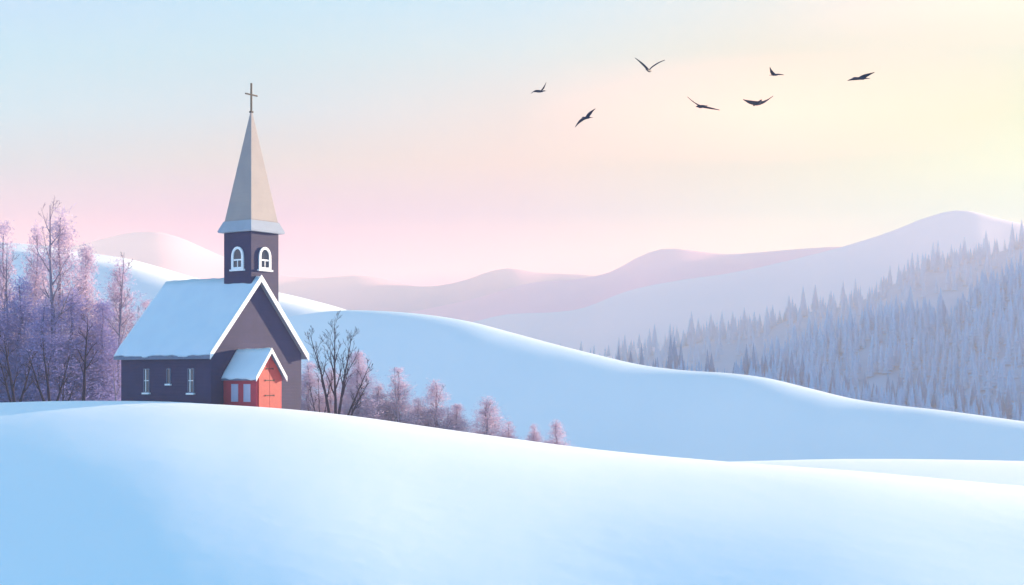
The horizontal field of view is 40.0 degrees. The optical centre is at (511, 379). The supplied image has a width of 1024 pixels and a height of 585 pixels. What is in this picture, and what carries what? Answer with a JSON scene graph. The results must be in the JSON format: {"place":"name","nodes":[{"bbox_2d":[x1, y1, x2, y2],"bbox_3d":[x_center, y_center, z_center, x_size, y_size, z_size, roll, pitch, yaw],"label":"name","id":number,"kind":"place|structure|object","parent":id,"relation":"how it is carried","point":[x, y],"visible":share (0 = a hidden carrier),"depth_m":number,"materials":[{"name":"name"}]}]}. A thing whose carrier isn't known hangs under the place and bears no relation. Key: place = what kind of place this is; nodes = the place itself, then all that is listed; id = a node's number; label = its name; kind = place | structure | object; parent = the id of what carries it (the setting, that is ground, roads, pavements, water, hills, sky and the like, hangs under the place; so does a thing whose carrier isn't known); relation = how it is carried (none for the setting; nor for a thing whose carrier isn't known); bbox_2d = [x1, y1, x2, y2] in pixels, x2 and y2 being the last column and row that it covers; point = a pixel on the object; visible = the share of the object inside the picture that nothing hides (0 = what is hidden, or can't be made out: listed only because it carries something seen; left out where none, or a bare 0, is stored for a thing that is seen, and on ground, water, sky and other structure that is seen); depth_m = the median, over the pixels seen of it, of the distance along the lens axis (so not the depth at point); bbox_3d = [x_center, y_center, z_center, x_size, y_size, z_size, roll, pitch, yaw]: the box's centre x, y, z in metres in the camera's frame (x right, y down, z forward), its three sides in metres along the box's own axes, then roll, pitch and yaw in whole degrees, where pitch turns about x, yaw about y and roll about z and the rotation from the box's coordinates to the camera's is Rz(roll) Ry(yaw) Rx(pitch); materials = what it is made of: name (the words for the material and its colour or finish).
{"place":"outdoors","nodes":[
{"label":"outdoors","id":0,"kind":"place"},
{"bbox_2d":[0,242,344,339],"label":"snow hill","id":1,"kind":"structure","parent":0,"point":[150,280],"depth_m":281.16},
{"bbox_2d":[66,232,593,312],"bbox_3d":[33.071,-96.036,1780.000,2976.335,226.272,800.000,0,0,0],"label":"mountain","id":2,"kind":"structure","parent":0,"point":[189,258],"depth_m":1866.10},
{"bbox_2d":[0,401,1023,584],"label":"snow hill","id":3,"kind":"structure","parent":0,"point":[133,493],"depth_m":54.09,"materials":[{"name":"snow"}]},
{"bbox_2d":[0,243,19,357],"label":"bare tree","id":4,"kind":"object","parent":3,"relation":"on","point":[5,289],"visible":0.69,"depth_m":107.12,"materials":[{"name":"purple plant"}]},
{"bbox_2d":[0,297,27,401],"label":"frosted tree","id":5,"kind":"object","parent":3,"relation":"on","point":[3,362],"visible":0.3,"depth_m":103.68,"materials":[{"name":"purple plant"}]},
{"bbox_2d":[0,220,29,354],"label":"frosted tree","id":6,"kind":"object","parent":3,"relation":"on","point":[3,233],"visible":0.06,"depth_m":111.90,"materials":[{"name":"pink plant"}]},
{"bbox_2d":[0,331,37,401],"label":"bare tree","id":7,"kind":"object","parent":3,"relation":"on","point":[8,372],"visible":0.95,"depth_m":97.95,"materials":[{"name":"purple plant"}]},
{"bbox_2d":[0,276,64,401],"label":"frosted tree","id":8,"kind":"object","parent":3,"relation":"on","point":[20,305],"visible":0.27,"depth_m":105.52,"materials":[{"name":"purple plant"}]},
{"bbox_2d":[16,220,56,348],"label":"frosted tree","id":9,"kind":"object","parent":3,"relation":"on","point":[33,272],"visible":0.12,"depth_m":114.73,"materials":[{"name":"pink plant"}]},
{"bbox_2d":[24,340,71,400],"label":"bare tree","id":10,"kind":"object","parent":3,"relation":"on","point":[48,388],"visible":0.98,"depth_m":96.91,"materials":[{"name":"purple plant"}]},
{"bbox_2d":[0,298,99,402],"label":"frosted tree","id":11,"kind":"object","parent":3,"relation":"on","point":[38,348],"visible":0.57,"depth_m":102.46,"materials":[{"name":"purple plant"}]},
{"bbox_2d":[29,196,83,387],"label":"bare tree","id":12,"kind":"object","parent":3,"relation":"on","point":[51,284],"visible":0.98,"depth_m":103.35,"materials":[{"name":"purple plant"}]},
{"bbox_2d":[14,203,112,379],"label":"frosted tree","id":13,"kind":"object","parent":3,"relation":"on","point":[61,243],"visible":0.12,"depth_m":109.76,"materials":[{"name":"purple plant"}]},
{"bbox_2d":[8,285,120,401],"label":"frosted tree","id":14,"kind":"object","parent":3,"relation":"on","point":[73,342],"visible":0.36,"depth_m":104.35,"materials":[{"name":"purple plant"}]},
{"bbox_2d":[60,375,75,400],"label":"bare tree","id":15,"kind":"object","parent":3,"relation":"on","point":[63,396],"visible":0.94,"depth_m":95.91,"materials":[{"name":"purple plant"}]},
{"bbox_2d":[74,314,97,400],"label":"bare tree","id":16,"kind":"object","parent":3,"relation":"on","point":[84,382],"visible":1,"depth_m":97.07,"materials":[{"name":"purple plant"}]},
{"bbox_2d":[63,241,110,365],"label":"frosted tree","id":17,"kind":"object","parent":3,"relation":"on","point":[87,259],"visible":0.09,"depth_m":112.84,"materials":[{"name":"pink plant"}]},
{"bbox_2d":[72,299,126,400],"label":"frosted tree","id":18,"kind":"object","parent":3,"relation":"on","point":[104,309],"visible":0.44,"depth_m":105.40,"materials":[{"name":"purple plant"}]},
{"bbox_2d":[109,364,119,400],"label":"bare tree","id":19,"kind":"object","parent":3,"relation":"on","point":[114,387],"visible":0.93,"depth_m":96.80,"materials":[{"name":"purple plant"}]},
{"bbox_2d":[82,257,149,399],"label":"frosted tree","id":20,"kind":"object","parent":3,"relation":"on","point":[115,285],"visible":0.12,"depth_m":110.81,"materials":[{"name":"pink plant"}]},
{"bbox_2d":[103,252,132,400],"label":"bare tree","id":21,"kind":"object","parent":3,"relation":"on","point":[119,334],"visible":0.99,"depth_m":105.62,"materials":[{"name":"purple plant"}]},
{"bbox_2d":[135,298,152,316],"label":"frosted tree","id":22,"kind":"object","parent":3,"relation":"on","point":[145,305],"visible":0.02,"depth_m":111.88,"materials":[{"name":"pink plant"}]},
{"bbox_2d":[114,83,308,409],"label":"church","id":23,"kind":"structure","parent":3,"relation":"on","point":[231,337],"depth_m":84.20,"materials":[{"name":"grey paint"}]},
{"bbox_2d":[142,369,150,393],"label":"window","id":24,"kind":"structure","parent":23,"relation":"in","point":[146,372],"depth_m":84.11,"materials":[{"name":"white glass"}]},
{"bbox_2d":[165,369,171,384],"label":"window","id":25,"kind":"structure","parent":23,"relation":"in","point":[168,371],"depth_m":83.01,"materials":[{"name":"white glass"}]},
{"bbox_2d":[186,368,194,394],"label":"window","id":26,"kind":"structure","parent":23,"relation":"in","point":[190,370],"depth_m":81.88,"materials":[{"name":"white glass"}]},
{"bbox_2d":[309,379,326,412],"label":"bare tree","id":27,"kind":"object","parent":3,"relation":"on","point":[316,399],"visible":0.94,"depth_m":96.10,"materials":[{"name":"purple plant"}]},
{"bbox_2d":[301,361,337,413],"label":"frosted tree","id":28,"kind":"object","parent":3,"relation":"on","point":[307,374],"visible":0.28,"depth_m":107.71,"materials":[{"name":"purple plant"}]},
{"bbox_2d":[312,367,348,414],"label":"frosted tree","id":29,"kind":"object","parent":3,"relation":"on","point":[326,385],"visible":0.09,"depth_m":109.70,"materials":[{"name":"pink plant"}]},
{"bbox_2d":[305,312,358,413],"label":"bare tree","id":30,"kind":"object","parent":3,"relation":"on","point":[335,384],"visible":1,"depth_m":97.70,"materials":[{"name":"brown plant"}]},
{"bbox_2d":[321,349,393,420],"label":"frosted tree","id":31,"kind":"object","parent":3,"relation":"on","point":[366,407],"visible":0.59,"depth_m":106.62,"materials":[{"name":"pink plant"}]},
{"bbox_2d":[347,359,373,415],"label":"bare tree","id":32,"kind":"object","parent":3,"relation":"on","point":[354,402],"visible":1,"depth_m":98.84,"materials":[{"name":"purple plant"}]},
{"bbox_2d":[361,382,395,420],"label":"frosted tree","id":33,"kind":"object","parent":3,"relation":"on","point":[379,393],"visible":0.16,"depth_m":108.80,"materials":[{"name":"pink plant"}]},
{"bbox_2d":[390,367,404,421],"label":"bare tree","id":34,"kind":"object","parent":3,"relation":"on","point":[397,416],"visible":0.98,"depth_m":106.98,"materials":[{"name":"purple plant"}]},
{"bbox_2d":[378,366,432,425],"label":"frosted tree","id":35,"kind":"object","parent":3,"relation":"on","point":[400,391],"visible":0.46,"depth_m":108.63,"materials":[{"name":"pink plant"}]},
{"bbox_2d":[401,397,436,426],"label":"frosted tree","id":36,"kind":"object","parent":3,"relation":"on","point":[418,406],"visible":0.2,"depth_m":110.81,"materials":[{"name":"purple plant"}]},
{"bbox_2d":[428,386,443,426],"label":"bare tree","id":37,"kind":"object","parent":3,"relation":"on","point":[436,409],"visible":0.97,"depth_m":108.71,"materials":[{"name":"purple plant"}]},
{"bbox_2d":[416,378,479,431],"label":"frosted tree","id":38,"kind":"object","parent":3,"relation":"on","point":[439,410],"visible":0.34,"depth_m":110.66,"materials":[{"name":"pink plant"}]},
{"bbox_2d":[442,404,481,433],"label":"frosted tree","id":39,"kind":"object","parent":3,"relation":"on","point":[458,417],"visible":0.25,"depth_m":111.86,"materials":[{"name":"purple plant"}]},
{"bbox_2d":[461,395,514,437],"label":"frosted tree","id":40,"kind":"object","parent":3,"relation":"on","point":[485,415],"visible":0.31,"depth_m":112.75,"materials":[{"name":"pink plant"}]},
{"bbox_2d":[498,421,521,438],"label":"frosted tree","id":41,"kind":"object","parent":3,"relation":"on","point":[508,430],"visible":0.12,"depth_m":113.97,"materials":[{"name":"pink plant"}]},
{"bbox_2d":[523,423,547,442],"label":"frosted tree","id":42,"kind":"object","parent":3,"relation":"on","point":[535,436],"visible":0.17,"depth_m":114.91,"materials":[{"name":"pink plant"}]},
{"bbox_2d":[542,418,570,445],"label":"frosted tree","id":43,"kind":"object","parent":3,"relation":"on","point":[557,434],"visible":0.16,"depth_m":114.90,"materials":[{"name":"pink plant"}]},
{"bbox_2d":[0,0,1023,286],"label":"sky","id":44,"kind":"structure","parent":0,"point":[408,142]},
{"bbox_2d":[105,310,1023,461],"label":"snow hill","id":45,"kind":"structure","parent":0,"point":[592,401],"depth_m":215.50,"materials":[{"name":"snow"}]},
{"bbox_2d":[575,109,594,126],"bbox_3d":[3.029,-10.780,58.006,0.828,0.785,0.281,0,0,11],"label":"bird","id":46,"kind":"object","parent":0,"point":[586,117],"visible":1,"depth_m":58.02},
{"bbox_2d":[408,247,839,321],"bbox_3d":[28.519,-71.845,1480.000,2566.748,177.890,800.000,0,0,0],"label":"mountain","id":47,"kind":"structure","parent":0,"point":[660,266],"depth_m":1587.69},
{"bbox_2d":[635,58,664,71],"bbox_3d":[5.880,-13.410,59.949,1.104,0.627,0.675,0,0,-31],"label":"bird","id":48,"kind":"object","parent":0,"point":[646,68],"visible":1,"depth_m":59.99},
{"bbox_2d":[688,97,718,109],"bbox_3d":[8.165,-11.771,59.950,1.237,0.592,0.625,0,0,27],"label":"bird","id":49,"kind":"object","parent":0,"point":[701,106],"visible":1,"depth_m":59.97},
{"bbox_2d":[473,210,1023,358],"bbox_3d":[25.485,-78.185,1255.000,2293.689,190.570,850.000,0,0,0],"label":"mountain","id":50,"kind":"structure","parent":0,"point":[630,315],"depth_m":1321.30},
{"bbox_2d":[743,96,772,105],"bbox_3d":[10.492,-11.908,59.952,1.103,0.391,0.701,0,0,32],"label":"bird","id":51,"kind":"object","parent":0,"point":[756,103],"visible":1,"depth_m":60.03},
{"bbox_2d":[633,246,1023,372],"bbox_3d":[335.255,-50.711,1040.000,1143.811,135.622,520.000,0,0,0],"label":"wooded slope","id":52,"kind":"structure","parent":0,"point":[729,357],"depth_m":1112.44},
{"bbox_2d":[645,328,653,355],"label":"conifer","id":53,"kind":"object","parent":52,"relation":"on","point":[651,351],"visible":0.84,"depth_m":1168.19,"materials":[{"name":"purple plant"}]},
{"bbox_2d":[652,324,659,346],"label":"conifer","id":54,"kind":"object","parent":52,"relation":"on","point":[654,337],"visible":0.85,"depth_m":1195.09,"materials":[{"name":"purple plant"}]},
{"bbox_2d":[667,325,672,349],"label":"conifer","id":55,"kind":"object","parent":52,"relation":"on","point":[669,333],"visible":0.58,"depth_m":1162.56,"materials":[{"name":"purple plant"}]},
{"bbox_2d":[681,329,686,346],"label":"conifer","id":56,"kind":"object","parent":52,"relation":"on","point":[683,342],"visible":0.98,"depth_m":1159.47,"materials":[{"name":"purple plant"}]},
{"bbox_2d":[686,320,694,344],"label":"conifer","id":57,"kind":"object","parent":52,"relation":"on","point":[690,332],"visible":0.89,"depth_m":1158.63,"materials":[{"name":"purple plant"}]},
{"bbox_2d":[694,319,702,342],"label":"conifer","id":58,"kind":"object","parent":52,"relation":"on","point":[698,336],"visible":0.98,"depth_m":1158.70,"materials":[{"name":"purple plant"}]},
{"bbox_2d":[709,315,713,339],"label":"conifer","id":59,"kind":"object","parent":52,"relation":"on","point":[711,330],"visible":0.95,"depth_m":1158.65,"materials":[{"name":"purple plant"}]},
{"bbox_2d":[720,313,725,337],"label":"conifer","id":60,"kind":"object","parent":52,"relation":"on","point":[723,331],"visible":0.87,"depth_m":1160.80,"materials":[{"name":"purple plant"}]},
{"bbox_2d":[785,297,790,319],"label":"conifer","id":61,"kind":"object","parent":52,"relation":"on","point":[787,308],"visible":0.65,"depth_m":1197.33,"materials":[{"name":"purple plant"}]},
{"bbox_2d":[801,293,806,316],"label":"conifer","id":62,"kind":"object","parent":52,"relation":"on","point":[804,310],"visible":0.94,"depth_m":1165.20,"materials":[{"name":"purple plant"}]},
{"bbox_2d":[589,228,1023,420],"bbox_3d":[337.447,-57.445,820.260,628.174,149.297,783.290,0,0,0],"label":"distant wood","id":63,"kind":"object","parent":52,"relation":"on","point":[1000,325],"visible":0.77,"depth_m":637.92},
{"bbox_2d":[810,287,818,309],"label":"conifer","id":64,"kind":"object","parent":52,"relation":"on","point":[812,304],"visible":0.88,"depth_m":1200.12,"materials":[{"name":"purple plant"}]},
{"bbox_2d":[838,282,846,305],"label":"conifer","id":65,"kind":"object","parent":52,"relation":"on","point":[844,294],"visible":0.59,"depth_m":1200.88,"materials":[{"name":"purple plant"}]},
{"bbox_2d":[909,254,915,276],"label":"conifer","id":66,"kind":"object","parent":52,"relation":"on","point":[912,266],"visible":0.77,"depth_m":1168.57,"materials":[{"name":"purple plant"}]},
{"bbox_2d":[928,244,934,270],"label":"conifer","id":67,"kind":"object","parent":52,"relation":"on","point":[932,259],"visible":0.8,"depth_m":1161.45,"materials":[{"name":"purple plant"}]},
{"bbox_2d":[936,243,940,268],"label":"conifer","id":68,"kind":"object","parent":52,"relation":"on","point":[938,255],"visible":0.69,"depth_m":1163.71,"materials":[{"name":"purple plant"}]},
{"bbox_2d":[962,237,967,258],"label":"conifer","id":69,"kind":"object","parent":52,"relation":"on","point":[964,251],"visible":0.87,"depth_m":1202.83,"materials":[{"name":"purple plant"}]},
{"bbox_2d":[1007,222,1015,250],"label":"conifer","id":70,"kind":"object","parent":52,"relation":"on","point":[1012,238],"visible":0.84,"depth_m":1166.43,"materials":[{"name":"purple plant"}]},
{"bbox_2d":[1019,230,1023,247],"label":"conifer","id":71,"kind":"object","parent":52,"relation":"on","point":[1021,243],"visible":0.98,"depth_m":1168.02,"materials":[{"name":"purple plant"}]},
{"bbox_2d":[847,72,874,80],"bbox_3d":[14.884,-12.917,59.988,1.144,0.374,0.258,0,0,9],"label":"bird","id":72,"kind":"object","parent":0,"point":[862,77],"visible":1,"depth_m":60.01},
{"bbox_2d":[734,459,1023,485],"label":"snow flat","id":73,"kind":"structure","parent":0,"point":[998,472],"depth_m":138.35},
{"bbox_2d":[799,284,1023,413],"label":"wooded slope","id":74,"kind":"structure","parent":0,"point":[879,379],"depth_m":605.56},
{"bbox_2d":[769,336,774,358],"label":"conifer","id":75,"kind":"object","parent":74,"relation":"on","point":[771,349],"visible":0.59,"depth_m":703.27,"materials":[{"name":"blue plant"}]},
{"bbox_2d":[774,336,779,363],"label":"conifer","id":76,"kind":"object","parent":74,"relation":"on","point":[777,350],"visible":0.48,"depth_m":680.11,"materials":[{"name":"blue plant"}]},
{"bbox_2d":[822,322,829,348],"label":"conifer","id":77,"kind":"object","parent":74,"relation":"on","point":[825,333],"visible":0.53,"depth_m":677.28,"materials":[{"name":"blue plant"}]},
{"bbox_2d":[835,315,839,339],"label":"conifer","id":78,"kind":"object","parent":74,"relation":"on","point":[837,326],"visible":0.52,"depth_m":717.66,"materials":[{"name":"blue plant"}]},
{"bbox_2d":[846,310,852,331],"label":"conifer","id":79,"kind":"object","parent":74,"relation":"on","point":[850,318],"visible":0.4,"depth_m":680.44,"materials":[{"name":"blue plant"}]},
{"bbox_2d":[847,322,853,349],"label":"conifer","id":80,"kind":"object","parent":74,"relation":"on","point":[851,334],"visible":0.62,"depth_m":671.39,"materials":[{"name":"blue plant"}]},
{"bbox_2d":[861,300,873,329],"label":"conifer","id":81,"kind":"object","parent":74,"relation":"on","point":[867,311],"visible":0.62,"depth_m":695.47,"materials":[{"name":"blue plant"}]},
{"bbox_2d":[907,285,914,317],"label":"conifer","id":82,"kind":"object","parent":74,"relation":"on","point":[911,296],"visible":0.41,"depth_m":725.92,"materials":[{"name":"blue plant"}]},
{"bbox_2d":[938,296,945,322],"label":"conifer","id":83,"kind":"object","parent":74,"relation":"on","point":[941,310],"visible":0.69,"depth_m":695.84,"materials":[{"name":"blue plant"}]},
{"bbox_2d":[1004,258,1016,295],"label":"conifer","id":84,"kind":"object","parent":74,"relation":"on","point":[1012,273],"visible":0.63,"depth_m":676.62,"materials":[{"name":"purple plant"}]},
{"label":"wooded slope","id":85,"kind":"structure","parent":0,"visible":0},
{"bbox_2d":[639,344,643,364],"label":"conifer","id":86,"kind":"object","parent":85,"relation":"on","point":[641,359],"visible":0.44,"depth_m":461.59,"materials":[{"name":"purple plant"}]},
{"bbox_2d":[665,334,675,368],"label":"conifer","id":87,"kind":"object","parent":85,"relation":"on","point":[670,357],"visible":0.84,"depth_m":461.39,"materials":[{"name":"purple plant"}]},
{"bbox_2d":[674,348,678,368],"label":"conifer","id":88,"kind":"object","parent":85,"relation":"on","point":[676,360],"visible":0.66,"depth_m":475.49,"materials":[{"name":"purple plant"}]},
{"bbox_2d":[677,344,684,369],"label":"conifer","id":89,"kind":"object","parent":85,"relation":"on","point":[680,356],"visible":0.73,"depth_m":461.55,"materials":[{"name":"purple plant"}]},
{"bbox_2d":[704,349,709,371],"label":"conifer","id":90,"kind":"object","parent":85,"relation":"on","point":[707,363],"visible":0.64,"depth_m":461.62,"materials":[{"name":"purple plant"}]},
{"bbox_2d":[709,353,714,371],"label":"conifer","id":91,"kind":"object","parent":85,"relation":"on","point":[711,365],"visible":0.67,"depth_m":480.91,"materials":[{"name":"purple plant"}]},
{"bbox_2d":[742,344,748,374],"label":"conifer","id":92,"kind":"object","parent":85,"relation":"on","point":[746,362],"visible":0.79,"depth_m":465.59,"materials":[{"name":"purple plant"}]},
{"bbox_2d":[751,343,756,374],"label":"conifer","id":93,"kind":"object","parent":85,"relation":"on","point":[753,360],"visible":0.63,"depth_m":461.53,"materials":[{"name":"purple plant"}]},
{"bbox_2d":[786,350,796,384],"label":"conifer","id":94,"kind":"object","parent":85,"relation":"on","point":[791,372],"visible":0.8,"depth_m":459.80,"materials":[{"name":"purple plant"}]},
{"bbox_2d":[799,354,804,384],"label":"conifer","id":95,"kind":"object","parent":85,"relation":"on","point":[802,369],"visible":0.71,"depth_m":483.37,"materials":[{"name":"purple plant"}]},
{"bbox_2d":[829,370,835,393],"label":"conifer","id":96,"kind":"object","parent":85,"relation":"on","point":[832,378],"visible":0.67,"depth_m":464.72,"materials":[{"name":"purple plant"}]},
{"bbox_2d":[884,373,891,397],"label":"conifer","id":97,"kind":"object","parent":85,"relation":"on","point":[887,385],"visible":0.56,"depth_m":466.76,"materials":[{"name":"purple plant"}]},
{"bbox_2d":[907,371,915,403],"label":"conifer","id":98,"kind":"object","parent":85,"relation":"on","point":[911,382],"visible":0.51,"depth_m":461.48,"materials":[{"name":"purple plant"}]},
{"bbox_2d":[921,379,926,404],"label":"conifer","id":99,"kind":"object","parent":85,"relation":"on","point":[923,391],"visible":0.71,"depth_m":460.36,"materials":[{"name":"purple plant"}]},
{"bbox_2d":[931,375,940,395],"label":"conifer","id":100,"kind":"object","parent":85,"relation":"on","point":[935,382],"visible":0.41,"depth_m":481.56,"materials":[{"name":"purple plant"}]},
{"bbox_2d":[957,380,965,412],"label":"conifer","id":101,"kind":"object","parent":85,"relation":"on","point":[962,395],"visible":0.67,"depth_m":456.71,"materials":[{"name":"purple plant"}]},
{"bbox_2d":[969,379,978,412],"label":"conifer","id":102,"kind":"object","parent":85,"relation":"on","point":[974,395],"visible":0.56,"depth_m":458.53,"materials":[{"name":"purple plant"}]},
{"bbox_2d":[978,395,983,415],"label":"conifer","id":103,"kind":"object","parent":85,"relation":"on","point":[981,403],"visible":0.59,"depth_m":456.48,"materials":[{"name":"purple plant"}]},
{"bbox_2d":[1000,395,1004,417],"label":"conifer","id":104,"kind":"object","parent":85,"relation":"on","point":[1002,405],"visible":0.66,"depth_m":466.24,"materials":[{"name":"purple plant"}]},
{"bbox_2d":[1004,385,1012,418],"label":"conifer","id":105,"kind":"object","parent":85,"relation":"on","point":[1008,408],"visible":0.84,"depth_m":464.95,"materials":[{"name":"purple plant"}]},
{"bbox_2d":[1018,394,1021,420],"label":"conifer","id":106,"kind":"object","parent":85,"relation":"on","point":[1020,406],"visible":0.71,"depth_m":455.50,"materials":[{"name":"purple plant"}]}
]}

